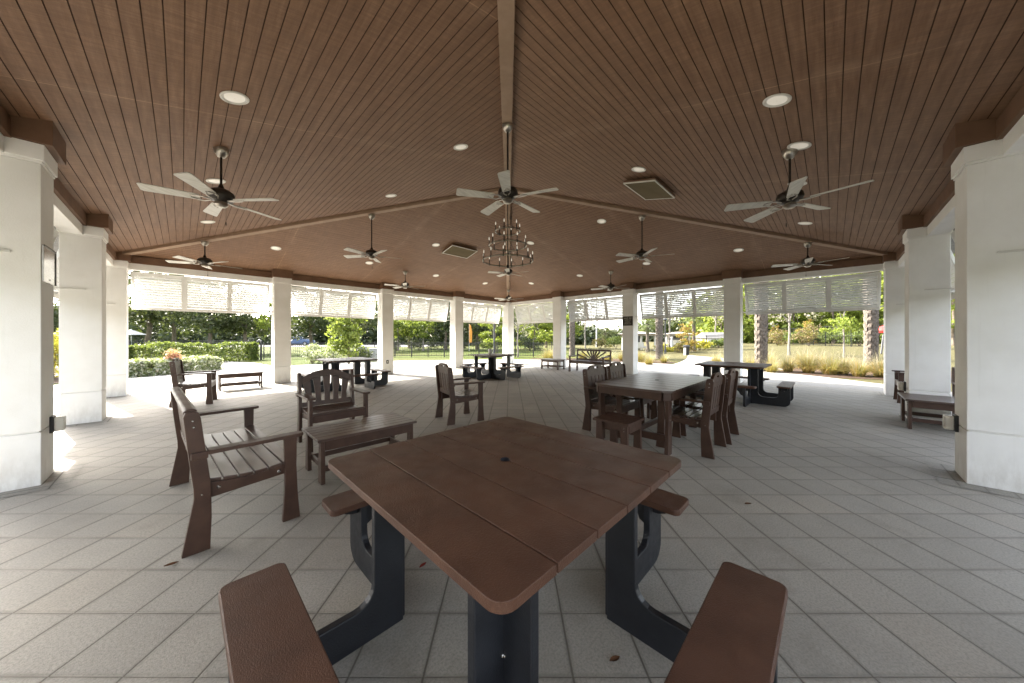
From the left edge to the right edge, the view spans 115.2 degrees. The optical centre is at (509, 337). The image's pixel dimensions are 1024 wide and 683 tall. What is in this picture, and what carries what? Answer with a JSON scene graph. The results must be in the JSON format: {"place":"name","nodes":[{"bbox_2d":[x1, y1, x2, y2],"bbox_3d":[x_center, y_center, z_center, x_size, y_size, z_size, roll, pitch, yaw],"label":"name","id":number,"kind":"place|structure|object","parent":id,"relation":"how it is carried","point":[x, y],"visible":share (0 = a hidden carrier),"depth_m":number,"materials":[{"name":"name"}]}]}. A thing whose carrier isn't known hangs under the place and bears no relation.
{"place":"outdoors","nodes":[
{"label":"outdoors","id":0,"kind":"place"},
{"bbox_2d":[56,361,271,370],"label":"entrance path","id":1,"kind":"structure","parent":0,"point":[230,365],"depth_m":15.63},
{"bbox_2d":[54,270,824,335],"label":"sky","id":2,"kind":"structure","parent":0,"point":[613,324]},
{"bbox_2d":[54,360,951,406],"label":"plaza","id":3,"kind":"structure","parent":0,"point":[150,383],"depth_m":11.82,"materials":[{"name":"concrete"}]},
{"bbox_2d":[54,342,954,391],"bbox_3d":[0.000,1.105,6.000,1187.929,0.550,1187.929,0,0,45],"label":"lawn","id":4,"kind":"structure","parent":0,"point":[749,350],"depth_m":25.28,"materials":[{"name":"green plant"}]},
{"bbox_2d":[54,368,194,382],"bbox_3d":[-17.749,1.367,9.606,11.890,0.001,10.612,0,0,-15],"label":"planting bed","id":5,"kind":"object","parent":4,"relation":"on","point":[56,379],"depth_m":10.75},
{"bbox_2d":[54,328,58,376],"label":"yellow shrub","id":6,"kind":"object","parent":5,"relation":"on","point":[56,347],"visible":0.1,"depth_m":10.97,"materials":[{"name":"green plant"}]},
{"bbox_2d":[128,357,172,377],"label":"bedding plants","id":7,"kind":"object","parent":5,"relation":"on","point":[145,367],"visible":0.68,"depth_m":11.44,"materials":[{"name":"green plant"}]},
{"bbox_2d":[180,354,223,371],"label":"bedding plants","id":8,"kind":"object","parent":5,"relation":"on","point":[207,362],"visible":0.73,"depth_m":13.01,"materials":[{"name":"green plant"}]},
{"bbox_2d":[128,270,204,343],"bbox_3d":[-30.053,-2.629,26.722,8.379,8.243,7.567,0,0,44],"label":"oak tree","id":9,"kind":"object","parent":4,"relation":"on","point":[148,316],"visible":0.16,"depth_m":26.54,"materials":[{"name":"green plant"}]},
{"bbox_2d":[128,271,206,347],"bbox_3d":[-33.985,-2.881,32.896,7.191,8.757,8.117,0,0,-13],"label":"evergreen tree","id":10,"kind":"object","parent":4,"relation":"on","point":[173,328],"visible":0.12,"depth_m":32.84,"materials":[{"name":"green plant"}]},
{"bbox_2d":[128,340,253,357],"bbox_3d":[-21.429,0.795,21.159,9.472,1.270,0.690,0,0,-4],"label":"metal fence","id":11,"kind":"object","parent":4,"relation":"on","point":[135,342],"visible":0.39,"depth_m":21.26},
{"bbox_2d":[128,341,259,361],"bbox_3d":[-16.444,0.800,17.091,1.476,1.282,5.723,0,0,18],"label":"clipped hedge","id":12,"kind":"object","parent":4,"relation":"on","point":[186,349],"visible":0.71,"depth_m":16.98,"materials":[{"name":"green plant"}]},
{"bbox_2d":[153,277,251,354],"bbox_3d":[-23.823,-1.658,25.972,5.735,6.247,6.351,0,0,42],"label":"oak tree","id":13,"kind":"object","parent":4,"relation":"on","point":[194,318],"visible":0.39,"depth_m":25.09,"materials":[{"name":"green plant"}]},
{"bbox_2d":[208,291,271,353],"bbox_3d":[-21.967,-1.321,27.186,5.645,5.553,5.098,0,0,24],"label":"oak tree","id":14,"kind":"object","parent":4,"relation":"on","point":[245,321],"visible":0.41,"depth_m":26.37,"materials":[{"name":"green plant"}]},
{"bbox_2d":[252,299,271,353],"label":"slim tree","id":15,"kind":"object","parent":4,"relation":"on","point":[262,322],"visible":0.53,"depth_m":25.73,"materials":[{"name":"green plant"}]},
{"bbox_2d":[297,343,321,362],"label":"shrub","id":16,"kind":"object","parent":4,"relation":"on","point":[306,352],"visible":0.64,"depth_m":17.02,"materials":[{"name":"green plant"}]},
{"bbox_2d":[291,286,342,343],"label":"evergreen tree","id":17,"kind":"object","parent":4,"relation":"on","point":[306,322],"visible":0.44,"depth_m":32.97,"materials":[{"name":"green plant"}]},
{"bbox_2d":[309,344,342,363],"bbox_3d":[-9.499,0.856,16.867,1.692,1.172,1.602,0,0,-8],"label":"shrub","id":18,"kind":"object","parent":4,"relation":"on","point":[316,354],"visible":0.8,"depth_m":16.66,"materials":[{"name":"green plant"}]},
{"bbox_2d":[323,298,367,363],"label":"young tree","id":19,"kind":"object","parent":4,"relation":"on","point":[344,327],"visible":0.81,"depth_m":16.20,"materials":[{"name":"green plant"}]},
{"bbox_2d":[325,291,377,347],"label":"oak tree","id":20,"kind":"object","parent":4,"relation":"on","point":[370,323],"visible":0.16,"depth_m":31.74,"materials":[{"name":"green plant"}]},
{"bbox_2d":[54,299,707,344],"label":"wood","id":21,"kind":"object","parent":4,"relation":"on","point":[370,337],"visible":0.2,"depth_m":59.35,"materials":[{"name":"green plant"}]},
{"bbox_2d":[393,320,416,350],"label":"leafy tree","id":22,"kind":"object","parent":4,"relation":"on","point":[399,324],"visible":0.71,"depth_m":32.78,"materials":[{"name":"green plant"}]},
{"bbox_2d":[263,342,551,358],"bbox_3d":[-6.271,0.870,22.003,18.430,1.120,1.287,0,0,-8],"label":"metal fence","id":23,"kind":"object","parent":4,"relation":"on","point":[394,355],"visible":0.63,"depth_m":22.52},
{"bbox_2d":[398,315,440,350],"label":"leafy tree","id":24,"kind":"object","parent":4,"relation":"on","point":[420,327],"visible":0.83,"depth_m":32.29,"materials":[{"name":"green plant"}]},
{"bbox_2d":[416,298,476,349],"bbox_3d":[-7.177,-2.433,35.960,7.263,7.835,6.434,0,0,11],"label":"evergreen tree","id":25,"kind":"object","parent":4,"relation":"on","point":[445,326],"visible":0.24,"depth_m":35.33,"materials":[{"name":"green plant"}]},
{"bbox_2d":[463,302,501,348],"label":"oak tree","id":26,"kind":"object","parent":4,"relation":"on","point":[477,328],"visible":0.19,"depth_m":35.67,"materials":[{"name":"green plant"}]},
{"bbox_2d":[478,304,501,351],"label":"pine tree","id":27,"kind":"object","parent":4,"relation":"on","point":[483,334],"visible":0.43,"depth_m":30.81,"materials":[{"name":"green plant"}]},
{"bbox_2d":[514,331,541,350],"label":"shrub","id":28,"kind":"object","parent":4,"relation":"on","point":[529,347],"visible":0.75,"depth_m":32.83,"materials":[{"name":"green plant"}]},
{"bbox_2d":[514,303,552,347],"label":"pine tree","id":29,"kind":"object","parent":4,"relation":"on","point":[543,336],"visible":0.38,"depth_m":35.35,"materials":[{"name":"green plant"}]},
{"bbox_2d":[539,302,583,343],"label":"pine tree","id":30,"kind":"object","parent":4,"relation":"on","point":[577,328],"visible":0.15,"depth_m":39.37,"materials":[{"name":"green plant"}]},
{"bbox_2d":[569,300,574,356],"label":"palm tree","id":31,"kind":"object","parent":4,"relation":"on","point":[571,338],"visible":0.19,"depth_m":22.82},
{"bbox_2d":[620,331,655,350],"bbox_3d":[13.083,0.427,33.000,3.100,2.005,3.100,0,0,-15],"label":"pool cabana","id":32,"kind":"object","parent":4,"relation":"on","point":[640,342],"visible":0.41,"depth_m":32.78,"materials":[{"name":"white paint"}]},
{"bbox_2d":[638,313,655,351],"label":"palm tree","id":33,"kind":"object","parent":4,"relation":"on","point":[647,326],"visible":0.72,"depth_m":29.88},
{"bbox_2d":[655,292,662,358],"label":"palm tree","id":34,"kind":"object","parent":4,"relation":"on","point":[659,339],"visible":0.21,"depth_m":20.82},
{"bbox_2d":[701,286,746,339],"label":"pine tree","id":35,"kind":"object","parent":4,"relation":"on","point":[713,327],"visible":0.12,"depth_m":46.78,"materials":[{"name":"green plant"}]},
{"bbox_2d":[718,284,754,339],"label":"pine tree","id":36,"kind":"object","parent":4,"relation":"on","point":[749,328],"visible":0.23,"depth_m":43.42,"materials":[{"name":"green plant"}]},
{"bbox_2d":[743,279,795,370],"bbox_3d":[10.192,-1.590,13.117,3.179,6.177,3.160,0,0,45],"label":"palm tree","id":37,"kind":"object","parent":4,"relation":"on","point":[761,336],"visible":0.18,"depth_m":13.04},
{"bbox_2d":[768,328,790,345],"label":"shrub","id":38,"kind":"object","parent":4,"relation":"on","point":[775,334],"visible":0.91,"depth_m":32.59,"materials":[{"name":"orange plant"}]},
{"bbox_2d":[768,277,825,354],"bbox_3d":[19.222,-1.880,21.988,3.315,6.380,3.254,0,0,-23],"label":"tree","id":39,"kind":"object","parent":4,"relation":"on","point":[789,315],"visible":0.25,"depth_m":21.98,"materials":[{"name":"grey plant"}]},
{"bbox_2d":[768,278,831,340],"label":"pine tree","id":40,"kind":"object","parent":4,"relation":"on","point":[799,325],"visible":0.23,"depth_m":44.20,"materials":[{"name":"green plant"}]},
{"bbox_2d":[790,323,821,345],"bbox_3d":[28.498,-0.233,31.150,3.106,2.243,2.648,0,0,-16],"label":"shrub","id":41,"kind":"object","parent":4,"relation":"on","point":[811,335],"visible":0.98,"depth_m":31.05,"materials":[{"name":"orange plant"}]},
{"bbox_2d":[679,271,951,342],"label":"pines","id":42,"kind":"object","parent":4,"relation":"on","point":[709,318],"visible":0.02,"depth_m":47.19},
{"bbox_2d":[803,274,863,341],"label":"pine tree","id":43,"kind":"object","parent":4,"relation":"on","point":[824,321],"visible":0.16,"depth_m":42.70,"materials":[{"name":"green plant"}]},
{"bbox_2d":[817,328,849,344],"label":"shrub","id":44,"kind":"object","parent":4,"relation":"on","point":[832,336],"visible":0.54,"depth_m":32.85,"materials":[{"name":"green plant"}]},
{"bbox_2d":[819,300,863,357],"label":"slim tree","id":45,"kind":"object","parent":4,"relation":"on","point":[843,321],"visible":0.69,"depth_m":19.84,"materials":[{"name":"green plant"}]},
{"bbox_2d":[835,273,883,340],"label":"pine tree","id":46,"kind":"object","parent":4,"relation":"on","point":[859,318],"visible":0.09,"depth_m":41.58,"materials":[{"name":"green plant"}]},
{"bbox_2d":[772,325,954,348],"bbox_3d":[31.800,-0.046,33.552,3.526,2.089,19.094,0,0,2],"label":"fence","id":47,"kind":"object","parent":4,"relation":"on","point":[839,337],"visible":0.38,"depth_m":30.58,"materials":[{"name":"black metal"}]},
{"bbox_2d":[777,367,951,381],"bbox_3d":[16.902,1.367,10.437,14.294,0.001,5.682,0,0,30],"label":"shrub bed","id":48,"kind":"object","parent":4,"relation":"on","point":[797,370],"visible":0.27,"depth_m":11.59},
{"bbox_2d":[775,348,799,371],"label":"grass clump","id":49,"kind":"object","parent":48,"relation":"on","point":[788,365],"visible":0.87,"depth_m":12.84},
{"bbox_2d":[791,347,824,372],"bbox_3d":[11.449,0.833,12.551,1.874,1.092,1.802,0,1,-8],"label":"grass clump","id":50,"kind":"object","parent":48,"relation":"on","point":[807,369],"visible":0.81,"depth_m":12.37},
{"bbox_2d":[806,349,854,374],"bbox_3d":[11.765,0.836,11.980,1.955,1.094,2.026,0,0,-32],"label":"grass clump","id":51,"kind":"object","parent":48,"relation":"on","point":[829,368],"visible":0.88,"depth_m":11.86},
{"bbox_2d":[824,351,858,373],"bbox_3d":[12.362,0.876,12.085,1.568,1.015,1.851,0,0,-42],"label":"grass clump","id":52,"kind":"object","parent":48,"relation":"on","point":[843,369],"visible":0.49,"depth_m":11.98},
{"bbox_2d":[840,354,875,376],"bbox_3d":[12.230,0.915,11.306,1.659,0.930,1.726,0,0,39],"label":"grass clump","id":53,"kind":"object","parent":48,"relation":"on","point":[859,368],"visible":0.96,"depth_m":11.24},
{"bbox_2d":[840,271,879,366],"bbox_3d":[14.842,-1.659,13.370,3.085,6.353,3.135,0,0,45],"label":"palm tree","id":54,"kind":"object","parent":48,"relation":"on","point":[871,320],"visible":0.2,"depth_m":13.27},
{"bbox_2d":[858,352,883,376],"bbox_3d":[12.857,0.853,11.200,1.883,1.059,1.817,0,0,14],"label":"grass clump","id":55,"kind":"object","parent":48,"relation":"on","point":[878,371],"visible":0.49,"depth_m":11.23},
{"bbox_2d":[845,271,883,339],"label":"pine tree","id":56,"kind":"object","parent":4,"relation":"on","point":[881,315],"visible":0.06,"depth_m":40.09,"materials":[{"name":"green plant"}]},
{"bbox_2d":[951,254,954,344],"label":"pine tree","id":57,"kind":"object","parent":4,"relation":"on","point":[952,319],"visible":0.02,"depth_m":32.93,"materials":[{"name":"grey plant"}]},
{"bbox_2d":[0,363,1023,682],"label":"pavilion floor","id":58,"kind":"structure","parent":0,"point":[868,541],"depth_m":2.03,"materials":[{"name":"tile"}]},
{"bbox_2d":[169,358,218,407],"bbox_3d":[-6.430,0.884,6.646,0.649,0.932,0.644,0,0,-35],"label":"armchair","id":59,"kind":"object","parent":58,"relation":"on","point":[177,372],"visible":0.98,"depth_m":6.54,"materials":[{"name":"brown wood"}]},
{"bbox_2d":[169,387,302,558],"bbox_3d":[-2.330,0.900,2.707,1.514,0.900,0.649,0,0,42],"label":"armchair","id":60,"kind":"object","parent":58,"relation":"on","point":[262,456],"visible":1,"depth_m":2.36,"materials":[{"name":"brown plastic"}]},
{"bbox_2d":[216,370,263,390],"bbox_3d":[-7.110,1.140,8.588,0.459,0.420,0.931,0,0,45],"label":"coffee table","id":61,"kind":"object","parent":58,"relation":"on","point":[238,374],"visible":1,"depth_m":8.49,"materials":[{"name":"brown wood"}]},
{"bbox_2d":[295,369,369,451],"bbox_3d":[-2.312,0.892,4.252,0.649,0.915,0.724,0,0,45],"label":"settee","id":62,"kind":"object","parent":58,"relation":"on","point":[312,412],"visible":0.91,"depth_m":4.28,"materials":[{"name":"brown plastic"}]},
{"bbox_2d":[301,357,390,392],"bbox_3d":[-4.417,0.969,8.804,2.006,0.762,2.006,0,0,45],"label":"picnic table","id":63,"kind":"object","parent":58,"relation":"on","point":[370,380],"visible":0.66,"depth_m":8.71,"materials":[{"name":"brown plastic"}]},
{"bbox_2d":[302,412,416,484],"bbox_3d":[-1.584,1.140,3.473,0.574,0.420,0.980,0,0,45],"label":"coffee table","id":64,"kind":"object","parent":58,"relation":"on","point":[338,437],"visible":0.94,"depth_m":3.32,"materials":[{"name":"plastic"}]},
{"bbox_2d":[435,363,484,425],"bbox_3d":[-0.831,0.884,5.375,0.649,0.932,0.644,0,0,-31],"label":"armchair","id":65,"kind":"object","parent":58,"relation":"on","point":[445,379],"visible":1,"depth_m":5.24,"materials":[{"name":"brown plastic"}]},
{"bbox_2d":[460,353,523,379],"bbox_3d":[-0.594,0.969,11.082,2.006,0.762,2.006,0,0,45],"label":"picnic table","id":66,"kind":"object","parent":58,"relation":"on","point":[492,372],"visible":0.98,"depth_m":10.67,"materials":[{"name":"brown plastic"}]},
{"bbox_2d":[218,417,787,682],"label":"picnic table","id":67,"kind":"object","parent":58,"relation":"on","point":[501,521],"visible":1,"depth_m":1.18,"materials":[{"name":"brown plastic"}]},
{"bbox_2d":[0,0,1023,493],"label":"open pavilion","id":68,"kind":"structure","parent":58,"relation":"on","point":[342,124],"depth_m":3.53,"materials":[{"name":"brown wood"}]},
{"bbox_2d":[42,244,56,285],"bbox_3d":[-4.409,-0.680,3.113,0.395,0.340,0.017,0,0,45],"label":"metal plaque","id":69,"kind":"object","parent":68,"relation":"attached to","point":[49,265],"visible":1,"depth_m":3.10,"materials":[{"name":"metal"}]},
{"bbox_2d":[49,415,65,432],"bbox_3d":[-4.455,0.850,3.205,0.110,0.160,0.085,0,0,45],"label":"outlet box","id":70,"kind":"object","parent":68,"relation":"attached to","point":[57,423],"visible":1,"depth_m":3.17,"materials":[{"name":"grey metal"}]},
{"bbox_2d":[128,271,272,314],"bbox_3d":[-8.131,-1.132,8.757,0.532,0.904,2.790,0,0,45],"label":"louvered shutter","id":71,"kind":"object","parent":68,"relation":"attached to","point":[245,308],"visible":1,"depth_m":8.68,"materials":[{"name":"white paint"}]},
{"bbox_2d":[165,240,241,275],"bbox_3d":[-6.987,-1.806,7.517,1.327,0.811,1.262,0,0,35],"label":"ceiling fan","id":72,"kind":"object","parent":68,"relation":"hanging from","point":[204,261],"visible":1,"depth_m":7.39,"materials":[{"name":"metal"}]},
{"bbox_2d":[136,146,280,224],"bbox_3d":[-3.453,-1.811,3.953,1.327,0.922,1.262,0,0,21],"label":"ceiling fan","id":73,"kind":"object","parent":68,"relation":"hanging from","point":[220,196],"visible":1,"depth_m":3.82,"materials":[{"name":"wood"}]},
{"bbox_2d":[219,91,249,104],"bbox_3d":[-2.603,-2.262,3.077,0.224,0.016,0.224,0,13,45],"label":"recessed light","id":74,"kind":"object","parent":68,"relation":"attached to","point":[234,97],"visible":1,"depth_m":3.07,"materials":[{"name":"beige plastic"}]},
{"bbox_2d":[291,286,380,318],"bbox_3d":[-5.876,-1.132,11.031,0.532,0.904,2.790,0,0,45],"label":"louvered shutter","id":75,"kind":"object","parent":68,"relation":"attached to","point":[304,307],"visible":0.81,"depth_m":11.03,"materials":[{"name":"white paint"}]},
{"bbox_2d":[344,213,399,262],"bbox_3d":[-3.217,-2.225,7.599,1.327,1.249,1.262,0,0,-9],"label":"ceiling fan","id":76,"kind":"object","parent":68,"relation":"hanging from","point":[370,253],"visible":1,"depth_m":7.49,"materials":[{"name":"wood"}]},
{"bbox_2d":[393,296,448,321],"bbox_3d":[-3.621,-1.132,13.304,0.532,0.904,2.790,0,0,45],"label":"louvered shutter","id":77,"kind":"object","parent":68,"relation":"attached to","point":[430,303],"visible":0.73,"depth_m":13.37,"materials":[{"name":"white paint"}]},
{"bbox_2d":[442,244,476,257],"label":"ceiling panel","id":78,"kind":"structure","parent":68,"relation":"attached to","point":[458,251],"depth_m":10.12,"materials":[{"name":"beige metal"}]},
{"bbox_2d":[463,302,504,323],"bbox_3d":[-1.366,-1.132,15.578,0.532,0.904,2.790,0,0,45],"label":"louvered shutter","id":79,"kind":"object","parent":68,"relation":"attached to","point":[473,319],"visible":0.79,"depth_m":15.72,"materials":[{"name":"white paint"}]},
{"bbox_2d":[456,122,558,218],"bbox_3d":[0.003,-2.220,4.391,1.327,1.279,1.262,0,0,40],"label":"ceiling fan","id":80,"kind":"object","parent":68,"relation":"hanging from","point":[507,193],"visible":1,"depth_m":4.28,"materials":[{"name":"grey metal"}]},
{"bbox_2d":[482,204,532,267],"bbox_3d":[-0.049,-2.479,7.506,1.190,1.777,1.192,0,0,45],"label":"candle chandelier","id":81,"kind":"object","parent":68,"relation":"hanging from","point":[507,239],"visible":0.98,"depth_m":7.50,"materials":[{"name":"brown metal"}]},
{"bbox_2d":[511,303,552,323],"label":"louvered shutter","id":82,"kind":"object","parent":68,"relation":"attached to","point":[530,317],"visible":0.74,"depth_m":15.74,"materials":[{"name":"white paint"}]},
{"bbox_2d":[567,296,621,321],"bbox_3d":[3.477,-1.132,13.334,2.790,0.904,0.532,0,0,45],"label":"louvered shutter","id":83,"kind":"object","parent":68,"relation":"attached to","point":[586,303],"visible":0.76,"depth_m":13.41,"materials":[{"name":"white paint"}]},
{"bbox_2d":[616,215,669,268],"bbox_3d":[3.127,-2.222,7.658,1.327,1.244,1.262,0,0,37],"label":"ceiling fan","id":84,"kind":"object","parent":68,"relation":"hanging from","point":[641,254],"visible":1,"depth_m":7.57,"materials":[{"name":"metal"}]},
{"bbox_2d":[623,177,674,199],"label":"ceiling panel","id":85,"kind":"structure","parent":68,"relation":"attached to","point":[650,188],"depth_m":5.83,"materials":[{"name":"beige plastic"}]},
{"bbox_2d":[635,287,723,318],"bbox_3d":[5.750,-1.132,11.079,2.790,0.904,0.532,0,0,45],"label":"louvered shutter","id":86,"kind":"object","parent":68,"relation":"attached to","point":[713,307],"visible":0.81,"depth_m":11.08,"materials":[{"name":"white paint"}]},
{"bbox_2d":[762,93,791,107],"bbox_3d":[2.555,-2.262,3.111,0.224,0.016,0.224,0,13,-45],"label":"recessed light","id":87,"kind":"object","parent":68,"relation":"attached to","point":[777,100],"visible":1,"depth_m":3.10,"materials":[{"name":"white"}]},
{"bbox_2d":[724,148,873,226],"bbox_3d":[3.395,-1.812,3.992,1.327,0.924,1.262,0,0,-1],"label":"ceiling fan","id":88,"kind":"object","parent":68,"relation":"hanging from","point":[792,195],"visible":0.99,"depth_m":3.94,"materials":[{"name":"metal"}]},
{"bbox_2d":[787,141,811,149],"bbox_3d":[3.389,-2.238,3.809,0.224,0.016,0.224,0,13,-45],"label":"recessed light","id":89,"kind":"object","parent":68,"relation":"attached to","point":[802,145],"visible":0.99,"depth_m":3.79,"materials":[{"name":"white"}]},
{"bbox_2d":[771,242,849,269],"bbox_3d":[6.949,-1.810,7.627,1.327,0.779,1.262,0,0,5],"label":"ceiling fan","id":90,"kind":"object","parent":68,"relation":"hanging from","point":[807,261],"visible":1,"depth_m":7.57,"materials":[{"name":"metal"}]},
{"bbox_2d":[741,272,884,314],"bbox_3d":[8.024,-1.132,8.823,2.790,0.904,0.532,0,0,45],"label":"louvered shutter","id":91,"kind":"object","parent":68,"relation":"attached to","point":[751,307],"visible":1,"depth_m":8.75,"materials":[{"name":"white paint"}]},
{"bbox_2d":[896,251,954,304],"bbox_3d":[8.034,-1.132,6.254,0.532,0.904,2.790,0,0,45],"label":"louvered shutter","id":92,"kind":"object","parent":68,"relation":"attached to","point":[953,276],"visible":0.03,"depth_m":5.48,"materials":[{"name":"white paint"}]},
{"bbox_2d":[942,414,958,431],"bbox_3d":[4.393,0.850,3.242,0.085,0.160,0.110,0,0,45],"label":"outlet box","id":93,"kind":"object","parent":68,"relation":"attached to","point":[950,422],"visible":1,"depth_m":3.21,"materials":[{"name":"black metal"}]},
{"bbox_2d":[541,358,565,369],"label":"coffee table","id":94,"kind":"object","parent":58,"relation":"on","point":[548,360],"visible":0.98,"depth_m":13.62,"materials":[{"name":"brown wood"}]},
{"bbox_2d":[569,349,611,371],"bbox_3d":[3.057,0.913,12.476,1.540,0.874,0.660,0,0,45],"label":"sunburst bench","id":95,"kind":"object","parent":58,"relation":"on","point":[592,360],"visible":0.94,"depth_m":12.59,"materials":[{"name":"brown wood"}]},
{"bbox_2d":[582,364,640,437],"bbox_3d":[1.498,0.884,4.741,0.649,0.932,0.644,0,0,45],"label":"armchair","id":96,"kind":"object","parent":58,"relation":"on","point":[592,375],"visible":0.73,"depth_m":4.71,"materials":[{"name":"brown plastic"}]},
{"bbox_2d":[593,412,644,448],"bbox_3d":[1.219,1.125,3.637,0.414,0.450,0.420,0,0,45],"label":"side table","id":97,"kind":"object","parent":58,"relation":"on","point":[626,425],"visible":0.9,"depth_m":3.60,"materials":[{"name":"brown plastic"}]},
{"bbox_2d":[606,362,657,423],"bbox_3d":[1.990,0.884,5.280,0.649,0.932,0.644,0,0,43],"label":"armchair","id":98,"kind":"object","parent":58,"relation":"on","point":[618,370],"visible":0.26,"depth_m":5.31,"materials":[{"name":"brown wood"}]},
{"bbox_2d":[595,373,710,455],"bbox_3d":[2.078,0.976,4.588,0.980,0.748,1.860,0,0,45],"label":"dining table","id":99,"kind":"object","parent":58,"relation":"on","point":[668,389],"visible":0.69,"depth_m":4.08,"materials":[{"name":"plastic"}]},
{"bbox_2d":[656,372,726,458],"bbox_3d":[2.232,0.884,4.019,0.649,0.932,0.644,0,0,45],"label":"armchair","id":100,"kind":"object","parent":58,"relation":"on","point":[713,399],"visible":0.88,"depth_m":3.90,"materials":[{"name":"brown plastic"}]},
{"bbox_2d":[680,368,738,444],"bbox_3d":[2.739,0.884,4.503,0.649,0.932,0.644,0,0,43],"label":"armchair","id":101,"kind":"object","parent":58,"relation":"on","point":[729,422],"visible":0.64,"depth_m":4.43,"materials":[{"name":"brown wood"}]},
{"bbox_2d":[686,361,794,406],"bbox_3d":[4.931,0.969,7.181,2.006,0.762,2.006,0,0,45],"label":"picnic table","id":102,"kind":"object","parent":58,"relation":"on","point":[782,397],"visible":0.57,"depth_m":6.63,"materials":[{"name":"brown plastic"}]},
{"bbox_2d":[892,370,904,402],"bbox_3d":[8.355,0.884,6.657,0.649,0.932,0.644,0,0,45],"label":"armchair","id":103,"kind":"object","parent":58,"relation":"on","point":[899,375],"visible":0.15,"depth_m":6.87,"materials":[{"name":"brown wood"}]},
{"bbox_2d":[897,392,954,428],"bbox_3d":[6.461,1.129,4.733,0.980,0.441,0.832,0,0,45],"label":"coffee table","id":104,"kind":"object","parent":58,"relation":"on","point":[937,402],"visible":0.5,"depth_m":4.77,"materials":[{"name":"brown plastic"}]},
{"bbox_2d":[0,363,1023,498],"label":"column border paving","id":105,"kind":"structure","parent":0,"point":[67,474],"depth_m":3.16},
{"bbox_2d":[695,332,723,343],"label":"garden shed","id":106,"kind":"structure","parent":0,"point":[702,335],"depth_m":35.52,"materials":[{"name":"white paint"}]},
{"bbox_2d":[675,355,782,369],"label":"garden path","id":107,"kind":"structure","parent":0,"point":[691,360],"depth_m":18.97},
{"bbox_2d":[675,322,699,351],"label":"autumn tree","id":108,"kind":"object","parent":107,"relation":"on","point":[692,343],"visible":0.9,"depth_m":26.94,"materials":[{"name":"yellow plant"}]},
{"bbox_2d":[682,307,706,349],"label":"tree","id":109,"kind":"object","parent":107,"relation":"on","point":[694,320],"visible":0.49,"depth_m":28.87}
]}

